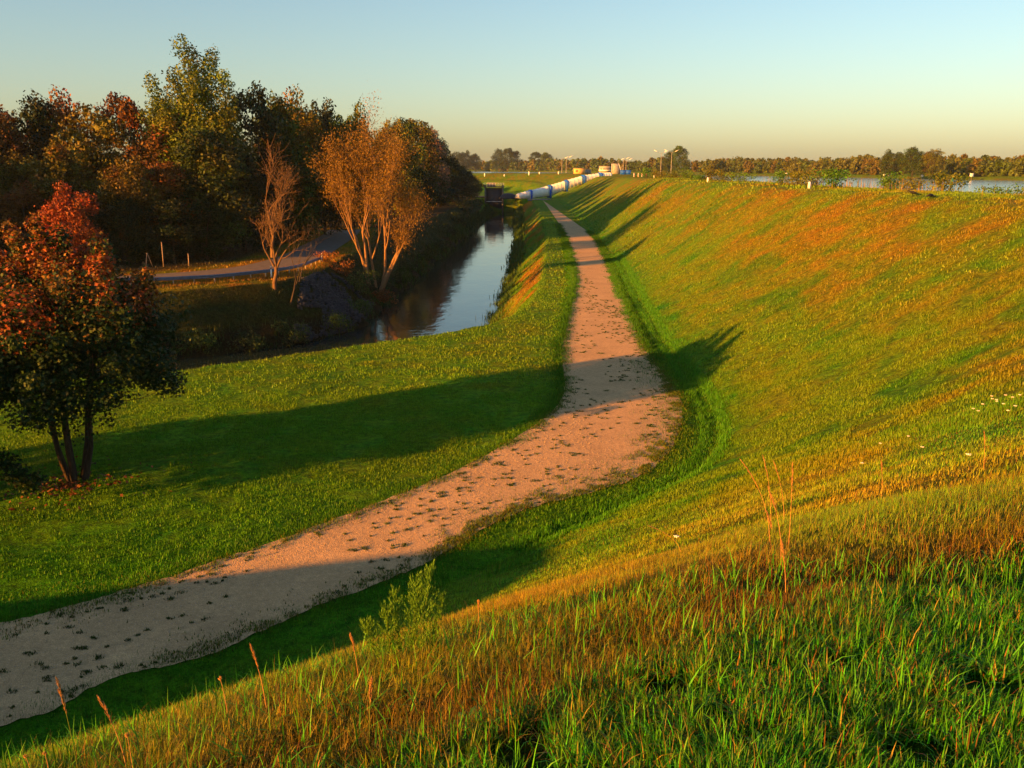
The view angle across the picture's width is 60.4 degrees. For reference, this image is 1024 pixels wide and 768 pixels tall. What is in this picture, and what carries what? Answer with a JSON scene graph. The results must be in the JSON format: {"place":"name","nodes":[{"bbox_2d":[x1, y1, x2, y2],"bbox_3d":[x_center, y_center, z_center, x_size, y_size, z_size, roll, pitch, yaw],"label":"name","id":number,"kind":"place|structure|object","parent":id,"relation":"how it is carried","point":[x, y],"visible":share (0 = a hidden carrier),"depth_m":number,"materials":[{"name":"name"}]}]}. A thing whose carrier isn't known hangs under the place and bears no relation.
{"place":"outdoors","nodes":[
{"label":"outdoors","id":0,"kind":"place"},
{"bbox_2d":[117,230,359,281],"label":"road","id":1,"kind":"structure","parent":0,"point":[331,244],"depth_m":104.22,"materials":[{"name":"grey asphalt"}]},
{"bbox_2d":[66,212,514,377],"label":"canal water","id":2,"kind":"structure","parent":0,"point":[455,288],"depth_m":102.04,"materials":[{"name":"blue liquid"}]},
{"bbox_2d":[485,183,503,211],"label":"sluice gate","id":3,"kind":"structure","parent":2,"relation":"in","point":[492,196],"depth_m":304.07,"materials":[{"name":"metal"}]},
{"bbox_2d":[0,201,682,725],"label":"path","id":4,"kind":"structure","parent":0,"point":[590,367],"depth_m":25.17,"materials":[{"name":"beige gravel"}]},
{"bbox_2d":[1,408,651,720],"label":"pebbles","id":5,"kind":"object","parent":4,"relation":"on","point":[310,560],"visible":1,"depth_m":23.73,"materials":[{"name":"stone"}]},
{"bbox_2d":[0,267,680,716],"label":"path weeds","id":6,"kind":"object","parent":4,"relation":"on","point":[318,533],"visible":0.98,"depth_m":28.01,"materials":[{"name":"green plant"}]},
{"bbox_2d":[0,223,740,746],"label":"verge grass","id":7,"kind":"structure","parent":0,"point":[612,265],"depth_m":30.96,"materials":[{"name":"green plant"}]},
{"bbox_2d":[0,169,1023,767],"bbox_3d":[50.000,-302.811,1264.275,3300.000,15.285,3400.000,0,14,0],"label":"ground","id":8,"kind":"structure","parent":0,"point":[592,199],"depth_m":35.55,"materials":[{"name":"green plant"}]},
{"bbox_2d":[0,443,48,496],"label":"bush","id":9,"kind":"object","parent":8,"relation":"on","point":[8,464],"visible":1,"depth_m":26.94,"materials":[{"name":"green plant"}]},
{"bbox_2d":[0,179,51,257],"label":"tree","id":10,"kind":"object","parent":8,"relation":"on","point":[10,202],"visible":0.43,"depth_m":94.45,"materials":[{"name":"green plant"}]},
{"bbox_2d":[0,104,55,237],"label":"tree","id":11,"kind":"object","parent":8,"relation":"on","point":[17,142],"visible":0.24,"depth_m":102.48,"materials":[{"name":"red plant"}]},
{"bbox_2d":[0,148,57,260],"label":"tree","id":12,"kind":"object","parent":8,"relation":"on","point":[17,172],"visible":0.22,"depth_m":97.60,"materials":[{"name":"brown plant"}]},
{"bbox_2d":[1,89,69,199],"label":"tree","id":13,"kind":"object","parent":8,"relation":"on","point":[37,108],"visible":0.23,"depth_m":106.55,"materials":[{"name":"green plant"}]},
{"bbox_2d":[25,84,98,197],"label":"tree","id":14,"kind":"object","parent":8,"relation":"on","point":[60,111],"visible":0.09,"depth_m":110.70,"materials":[{"name":"brown plant"}]},
{"bbox_2d":[25,138,102,257],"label":"tree","id":15,"kind":"object","parent":8,"relation":"on","point":[59,158],"visible":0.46,"depth_m":96.14,"materials":[{"name":"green plant"}]},
{"bbox_2d":[56,677,77,767],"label":"grass stalk","id":16,"kind":"object","parent":8,"relation":"on","point":[62,698],"depth_m":4.29,"materials":[{"name":"plant"}]},
{"bbox_2d":[34,180,108,267],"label":"tree","id":17,"kind":"object","parent":8,"relation":"on","point":[57,208],"visible":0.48,"depth_m":74.57,"materials":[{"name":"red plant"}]},
{"bbox_2d":[41,189,109,252],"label":"tree","id":18,"kind":"object","parent":8,"relation":"on","point":[95,218],"visible":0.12,"depth_m":94.71,"materials":[{"name":"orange plant"}]},
{"bbox_2d":[45,103,146,251],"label":"tree","id":19,"kind":"object","parent":8,"relation":"on","point":[101,128],"visible":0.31,"depth_m":104.71,"materials":[{"name":"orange plant"}]},
{"bbox_2d":[0,210,194,482],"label":"maple tree","id":20,"kind":"object","parent":8,"relation":"on","point":[106,314],"visible":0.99,"depth_m":27.65,"materials":[{"name":"red plant"}]},
{"bbox_2d":[4,456,191,510],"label":"fallen leaves","id":21,"kind":"object","parent":8,"relation":"on","point":[66,485],"visible":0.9,"depth_m":29.40,"materials":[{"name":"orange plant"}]},
{"bbox_2d":[97,695,126,767],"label":"grass stalk","id":22,"kind":"object","parent":8,"relation":"on","point":[104,705],"depth_m":4.16,"materials":[{"name":"plant"}]},
{"bbox_2d":[85,91,149,202],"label":"tree","id":23,"kind":"object","parent":8,"relation":"on","point":[127,110],"visible":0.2,"depth_m":111.30,"materials":[{"name":"red plant"}]},
{"bbox_2d":[97,196,156,263],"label":"tree","id":24,"kind":"object","parent":8,"relation":"on","point":[132,209],"visible":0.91,"depth_m":95.77,"materials":[{"name":"green plant"}]},
{"bbox_2d":[92,154,163,262],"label":"tree","id":25,"kind":"object","parent":8,"relation":"on","point":[127,178],"visible":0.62,"depth_m":96.51,"materials":[{"name":"green plant"}]},
{"bbox_2d":[118,123,181,226],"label":"tree","id":26,"kind":"object","parent":8,"relation":"on","point":[152,149],"visible":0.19,"depth_m":105.81,"materials":[{"name":"orange plant"}]},
{"bbox_2d":[140,95,190,242],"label":"tree","id":27,"kind":"object","parent":8,"relation":"on","point":[165,110],"visible":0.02,"depth_m":116.19,"materials":[{"name":"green plant"}]},
{"bbox_2d":[135,161,205,257],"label":"tree","id":28,"kind":"object","parent":8,"relation":"on","point":[163,172],"visible":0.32,"depth_m":100.16,"materials":[{"name":"green plant"}]},
{"bbox_2d":[140,198,207,262],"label":"tree","id":29,"kind":"object","parent":8,"relation":"on","point":[160,209],"visible":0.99,"depth_m":96.98,"materials":[{"name":"green plant"}]},
{"bbox_2d":[44,257,320,283],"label":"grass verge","id":30,"kind":"structure","parent":8,"relation":"on","point":[265,271],"depth_m":83.06,"materials":[{"name":"plant"}]},
{"bbox_2d":[158,120,227,237],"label":"tree","id":31,"kind":"object","parent":8,"relation":"on","point":[185,173],"visible":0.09,"depth_m":106.43,"materials":[{"name":"green plant"}]},
{"bbox_2d":[170,327,222,353],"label":"bush","id":32,"kind":"object","parent":8,"relation":"on","point":[194,339],"visible":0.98,"depth_m":72.49,"materials":[{"name":"green plant"}]},
{"bbox_2d":[135,33,262,244],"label":"poplar tree","id":33,"kind":"object","parent":8,"relation":"on","point":[199,94],"visible":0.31,"depth_m":106.96,"materials":[{"name":"green plant"}]},
{"bbox_2d":[178,199,233,259],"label":"tree","id":34,"kind":"object","parent":8,"relation":"on","point":[216,233],"visible":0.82,"depth_m":101.09,"materials":[{"name":"green plant"}]},
{"bbox_2d":[162,125,259,255],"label":"tree","id":35,"kind":"object","parent":8,"relation":"on","point":[201,149],"visible":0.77,"depth_m":102.34,"materials":[{"name":"green plant"}]},
{"bbox_2d":[226,329,267,351],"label":"bush","id":36,"kind":"object","parent":8,"relation":"on","point":[248,342],"visible":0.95,"depth_m":74.80,"materials":[{"name":"green plant"}]},
{"bbox_2d":[222,154,273,251],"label":"tree","id":37,"kind":"object","parent":8,"relation":"on","point":[255,181],"visible":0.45,"depth_m":109.30,"materials":[{"name":"green plant"}]},
{"bbox_2d":[249,643,265,705],"bbox_3d":[-1.404,1.646,4.874,0.073,0.471,0.020,0,14,0],"label":"grass stalk","id":38,"kind":"object","parent":8,"relation":"on","point":[254,655],"depth_m":4.84,"materials":[{"name":"plant"}]},
{"bbox_2d":[217,80,300,246],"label":"tree","id":39,"kind":"object","parent":8,"relation":"on","point":[267,122],"visible":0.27,"depth_m":115.66,"materials":[{"name":"green plant"}]},
{"bbox_2d":[253,150,292,247],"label":"tree","id":40,"kind":"object","parent":8,"relation":"on","point":[279,230],"visible":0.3,"depth_m":115.83,"materials":[{"name":"green plant"}]},
{"bbox_2d":[249,89,315,242],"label":"tree","id":41,"kind":"object","parent":8,"relation":"on","point":[291,127],"visible":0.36,"depth_m":121.63,"materials":[{"name":"green plant"}]},
{"bbox_2d":[247,133,320,289],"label":"bare tree","id":42,"kind":"object","parent":8,"relation":"on","point":[271,223],"visible":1,"depth_m":80.28,"materials":[{"name":"brown plant"}]},
{"bbox_2d":[256,135,323,242],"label":"tree","id":43,"kind":"object","parent":8,"relation":"on","point":[307,211],"visible":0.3,"depth_m":123.25,"materials":[{"name":"green plant"}]},
{"bbox_2d":[271,319,311,346],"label":"bush","id":44,"kind":"object","parent":8,"relation":"on","point":[296,332],"visible":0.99,"depth_m":77.52,"materials":[{"name":"green plant"}]},
{"bbox_2d":[76,199,527,364],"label":"bank growth","id":45,"kind":"object","parent":8,"relation":"on","point":[514,256],"visible":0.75,"depth_m":114.40,"materials":[{"name":"green plant"}]},
{"bbox_2d":[278,84,329,237],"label":"tree","id":46,"kind":"object","parent":8,"relation":"on","point":[313,127],"visible":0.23,"depth_m":127.34,"materials":[{"name":"green plant"}]},
{"bbox_2d":[283,135,326,241],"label":"tree","id":47,"kind":"object","parent":8,"relation":"on","point":[300,235],"visible":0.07,"depth_m":127.93,"materials":[{"name":"green plant"}]},
{"bbox_2d":[287,217,333,303],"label":"bare sapling","id":48,"kind":"object","parent":8,"relation":"on","point":[295,283],"visible":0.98,"depth_m":81.03,"materials":[{"name":"brown plant"}]},
{"bbox_2d":[312,164,328,233],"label":"tree","id":49,"kind":"object","parent":8,"relation":"on","point":[324,210],"visible":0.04,"depth_m":134.23,"materials":[{"name":"green plant"}]},
{"bbox_2d":[298,97,352,234],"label":"tree","id":50,"kind":"object","parent":8,"relation":"on","point":[326,119],"visible":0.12,"depth_m":135.59,"materials":[{"name":"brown plant"}]},
{"bbox_2d":[314,250,337,262],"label":"bush","id":51,"kind":"object","parent":8,"relation":"on","point":[326,257],"visible":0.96,"depth_m":97.72,"materials":[{"name":"orange plant"}]},
{"bbox_2d":[291,270,373,341],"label":"rubble","id":52,"kind":"object","parent":8,"relation":"on","point":[330,300],"visible":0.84,"depth_m":85.91,"materials":[{"name":"stone"}]},
{"bbox_2d":[324,310,356,332],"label":"bush","id":53,"kind":"object","parent":8,"relation":"on","point":[334,321],"visible":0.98,"depth_m":82.38,"materials":[{"name":"green plant"}]},
{"bbox_2d":[329,258,355,276],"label":"bush","id":54,"kind":"object","parent":8,"relation":"on","point":[345,268],"visible":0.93,"depth_m":96.65,"materials":[{"name":"brown plant"}]},
{"bbox_2d":[325,99,382,235],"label":"tree","id":55,"kind":"object","parent":8,"relation":"on","point":[340,124],"visible":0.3,"depth_m":128.96,"materials":[{"name":"brown plant"}]},
{"bbox_2d":[344,297,375,315],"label":"bush","id":56,"kind":"object","parent":8,"relation":"on","point":[356,306],"visible":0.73,"depth_m":88.62,"materials":[{"name":"green plant"}]},
{"bbox_2d":[346,270,380,294],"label":"bush","id":57,"kind":"object","parent":8,"relation":"on","point":[357,283],"visible":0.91,"depth_m":95.44,"materials":[{"name":"green plant"}]},
{"bbox_2d":[303,91,436,290],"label":"willow tree","id":58,"kind":"object","parent":8,"relation":"on","point":[366,164],"visible":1,"depth_m":100.03,"materials":[{"name":"orange plant"}]},
{"bbox_2d":[369,676,372,747],"bbox_3d":[-0.635,1.501,3.981,0.022,0.403,0.030,11,17,37],"label":"grass stalk","id":59,"kind":"object","parent":8,"relation":"on","point":[370,686],"depth_m":3.96,"materials":[{"name":"plant"}]},
{"bbox_2d":[371,288,398,303],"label":"bush","id":60,"kind":"object","parent":8,"relation":"on","point":[380,296],"visible":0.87,"depth_m":100.11,"materials":[{"name":"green plant"}]},
{"bbox_2d":[372,272,397,288],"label":"bush","id":61,"kind":"object","parent":8,"relation":"on","point":[389,280],"visible":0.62,"depth_m":106.08,"materials":[{"name":"green plant"}]},
{"bbox_2d":[372,117,420,215],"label":"tree","id":62,"kind":"object","parent":8,"relation":"on","point":[414,159],"visible":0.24,"depth_m":187.80,"materials":[{"name":"orange plant"}]},
{"bbox_2d":[359,560,446,663],"bbox_3d":[-0.667,1.393,5.366,0.549,0.754,0.209,0,14,0],"label":"feathery shrub","id":63,"kind":"object","parent":8,"relation":"on","point":[415,601],"visible":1,"depth_m":5.37,"materials":[{"name":"green plant"}]},
{"bbox_2d":[382,117,430,209],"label":"tree","id":64,"kind":"object","parent":8,"relation":"on","point":[413,132],"visible":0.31,"depth_m":200.26,"materials":[{"name":"green plant"}]},
{"bbox_2d":[399,260,417,271],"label":"bush","id":65,"kind":"object","parent":8,"relation":"on","point":[408,264],"visible":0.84,"depth_m":123.50,"materials":[{"name":"green plant"}]},
{"bbox_2d":[397,118,442,209],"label":"tree","id":66,"kind":"object","parent":8,"relation":"on","point":[426,134],"visible":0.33,"depth_m":211.80,"materials":[{"name":"green plant"}]},
{"bbox_2d":[411,167,441,211],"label":"tree","id":67,"kind":"object","parent":8,"relation":"on","point":[430,185],"visible":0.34,"depth_m":208.31,"materials":[{"name":"green plant"}]},
{"bbox_2d":[419,125,451,207],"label":"tree","id":68,"kind":"object","parent":8,"relation":"on","point":[441,151],"visible":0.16,"depth_m":227.30,"materials":[{"name":"green plant"}]},
{"bbox_2d":[421,174,453,206],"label":"tree","id":69,"kind":"object","parent":8,"relation":"on","point":[444,189],"visible":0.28,"depth_m":226.33,"materials":[{"name":"green plant"}]},
{"bbox_2d":[436,138,458,205],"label":"tree","id":70,"kind":"object","parent":8,"relation":"on","point":[452,160],"visible":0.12,"depth_m":237.70,"materials":[{"name":"green plant"}]},
{"bbox_2d":[436,178,458,205],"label":"tree","id":71,"kind":"object","parent":8,"relation":"on","point":[456,196],"visible":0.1,"depth_m":243.20,"materials":[{"name":"green plant"}]},
{"bbox_2d":[439,152,464,196],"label":"tree","id":72,"kind":"object","parent":8,"relation":"on","point":[456,178],"visible":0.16,"depth_m":247.41,"materials":[{"name":"green plant"}]},
{"bbox_2d":[451,151,465,166],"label":"tree","id":73,"kind":"object","parent":8,"relation":"on","point":[458,157],"visible":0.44,"depth_m":1119.88,"materials":[{"name":"green plant"}]},
{"bbox_2d":[446,162,471,202],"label":"tree","id":74,"kind":"object","parent":8,"relation":"on","point":[463,187],"visible":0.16,"depth_m":260.99,"materials":[{"name":"green plant"}]},
{"bbox_2d":[452,166,476,200],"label":"tree","id":75,"kind":"object","parent":8,"relation":"on","point":[470,188],"visible":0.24,"depth_m":271.73,"materials":[{"name":"green plant"}]},
{"bbox_2d":[447,195,483,212],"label":"bush","id":76,"kind":"object","parent":8,"relation":"on","point":[460,203],"visible":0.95,"depth_m":238.80,"materials":[{"name":"green plant"}]},
{"bbox_2d":[459,150,472,168],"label":"tree","id":77,"kind":"object","parent":8,"relation":"on","point":[467,161],"visible":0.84,"depth_m":1131.20,"materials":[{"name":"green plant"}]},
{"bbox_2d":[461,171,480,197],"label":"tree","id":78,"kind":"object","parent":8,"relation":"on","point":[474,180],"visible":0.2,"depth_m":284.27,"materials":[{"name":"green plant"}]},
{"bbox_2d":[468,153,481,170],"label":"tree","id":79,"kind":"object","parent":8,"relation":"on","point":[475,156],"visible":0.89,"depth_m":1141.77,"materials":[{"name":"green plant"}]},
{"bbox_2d":[491,148,502,171],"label":"tree","id":80,"kind":"object","parent":8,"relation":"on","point":[498,152],"visible":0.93,"depth_m":1092.75,"materials":[{"name":"green plant"}]},
{"bbox_2d":[501,148,515,168],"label":"tree","id":81,"kind":"object","parent":8,"relation":"on","point":[509,156],"visible":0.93,"depth_m":1081.64,"materials":[{"name":"green plant"}]},
{"bbox_2d":[0,392,1023,767],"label":"grass","id":82,"kind":"structure","parent":8,"relation":"on","point":[802,636],"depth_m":4.55,"materials":[{"name":"green plant"}]},
{"bbox_2d":[201,666,899,767],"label":"ground cover","id":83,"kind":"object","parent":8,"relation":"on","point":[497,710],"visible":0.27,"depth_m":4.02,"materials":[{"name":"green plant"}]},
{"bbox_2d":[516,172,611,200],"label":"covered ramp","id":84,"kind":"structure","parent":8,"relation":"on","point":[548,191],"depth_m":293.99,"materials":[{"name":"white paint"}]},
{"bbox_2d":[462,156,673,171],"bbox_3d":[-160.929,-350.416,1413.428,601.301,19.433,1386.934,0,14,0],"label":"distant wood","id":85,"kind":"object","parent":8,"relation":"on","point":[556,164],"visible":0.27,"depth_m":913.89,"materials":[{"name":"green plant"}]},
{"bbox_2d":[611,164,620,173],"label":"leaning screen","id":86,"kind":"object","parent":8,"relation":"on","point":[615,169],"visible":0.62,"depth_m":388.41,"materials":[{"name":"concrete"}]},
{"bbox_2d":[660,150,676,172],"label":"tree","id":87,"kind":"object","parent":8,"relation":"on","point":[665,165],"visible":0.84,"depth_m":623.68,"materials":[{"name":"green plant"}]},
{"bbox_2d":[667,145,691,172],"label":"tree","id":88,"kind":"object","parent":8,"relation":"on","point":[682,161],"visible":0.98,"depth_m":618.24,"materials":[{"name":"green plant"}]},
{"bbox_2d":[700,167,725,180],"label":"crest bush","id":89,"kind":"object","parent":8,"relation":"on","point":[710,174],"visible":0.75,"depth_m":128.34,"materials":[{"name":"green plant"}]},
{"bbox_2d":[715,170,736,181],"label":"crest bush","id":90,"kind":"object","parent":8,"relation":"on","point":[723,177],"visible":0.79,"depth_m":118.72,"materials":[{"name":"green plant"}]},
{"bbox_2d":[725,170,757,182],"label":"crest bush","id":91,"kind":"object","parent":8,"relation":"on","point":[734,175],"visible":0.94,"depth_m":109.92,"materials":[{"name":"green plant"}]},
{"bbox_2d":[766,169,798,183],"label":"crest bush","id":92,"kind":"object","parent":8,"relation":"on","point":[778,181],"visible":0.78,"depth_m":94.42,"materials":[{"name":"green plant"}]},
{"bbox_2d":[781,169,818,185],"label":"crest bush","id":93,"kind":"object","parent":8,"relation":"on","point":[796,174],"visible":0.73,"depth_m":89.34,"materials":[{"name":"green plant"}]},
{"bbox_2d":[798,169,828,185],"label":"crest bush","id":94,"kind":"object","parent":8,"relation":"on","point":[807,179],"visible":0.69,"depth_m":85.62,"materials":[{"name":"green plant"}]},
{"bbox_2d":[807,166,857,187],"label":"crest bush","id":95,"kind":"object","parent":8,"relation":"on","point":[831,174],"visible":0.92,"depth_m":81.41,"materials":[{"name":"green plant"}]},
{"bbox_2d":[662,175,1023,197],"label":"tall weeds","id":96,"kind":"object","parent":8,"relation":"on","point":[941,189],"visible":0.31,"depth_m":73.28,"materials":[{"name":"green plant"}]},
{"bbox_2d":[680,151,1023,176],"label":"autumn wood","id":97,"kind":"object","parent":8,"relation":"on","point":[982,166],"visible":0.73,"depth_m":513.91,"materials":[{"name":"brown plant"}]},
{"bbox_2d":[876,171,907,189],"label":"crest bush","id":98,"kind":"object","parent":8,"relation":"on","point":[888,180],"visible":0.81,"depth_m":70.96,"materials":[{"name":"green plant"}]},
{"bbox_2d":[891,176,926,190],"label":"crest bush","id":99,"kind":"object","parent":8,"relation":"on","point":[912,186],"visible":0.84,"depth_m":68.20,"materials":[{"name":"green plant"}]},
{"bbox_2d":[926,168,972,191],"bbox_3d":[31.885,-14.822,64.204,3.011,1.964,3.157,10,17,35],"label":"crest bush","id":100,"kind":"object","parent":8,"relation":"on","point":[939,181],"visible":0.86,"depth_m":64.11,"materials":[{"name":"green plant"}]},
{"bbox_2d":[974,184,1016,194],"bbox_3d":[33.447,-13.073,60.640,2.828,1.482,2.949,1,14,3],"label":"crest bush","id":101,"kind":"object","parent":8,"relation":"on","point":[996,189],"visible":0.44,"depth_m":60.47,"materials":[{"name":"green plant"}]},
{"bbox_2d":[0,0,1023,167],"label":"sky","id":102,"kind":"structure","parent":0,"point":[588,79],"materials":[{"name":"blue"}]},
{"bbox_2d":[471,171,1023,194],"bbox_3d":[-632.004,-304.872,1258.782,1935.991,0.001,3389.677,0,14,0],"label":"lake water","id":103,"kind":"structure","parent":0,"point":[985,183],"depth_m":343.08,"materials":[{"name":"teal liquid"}]},
{"bbox_2d":[877,149,903,176],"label":"tree","id":104,"kind":"object","parent":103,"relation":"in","point":[884,163],"visible":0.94,"depth_m":417.19,"materials":[{"name":"green plant"}]},
{"bbox_2d":[897,147,924,178],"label":"tree","id":105,"kind":"object","parent":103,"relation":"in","point":[912,153],"visible":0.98,"depth_m":410.46,"materials":[{"name":"green plant"}]},
{"bbox_2d":[919,148,946,179],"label":"tree","id":106,"kind":"object","parent":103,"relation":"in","point":[932,155],"visible":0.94,"depth_m":405.84,"materials":[{"name":"green plant"}]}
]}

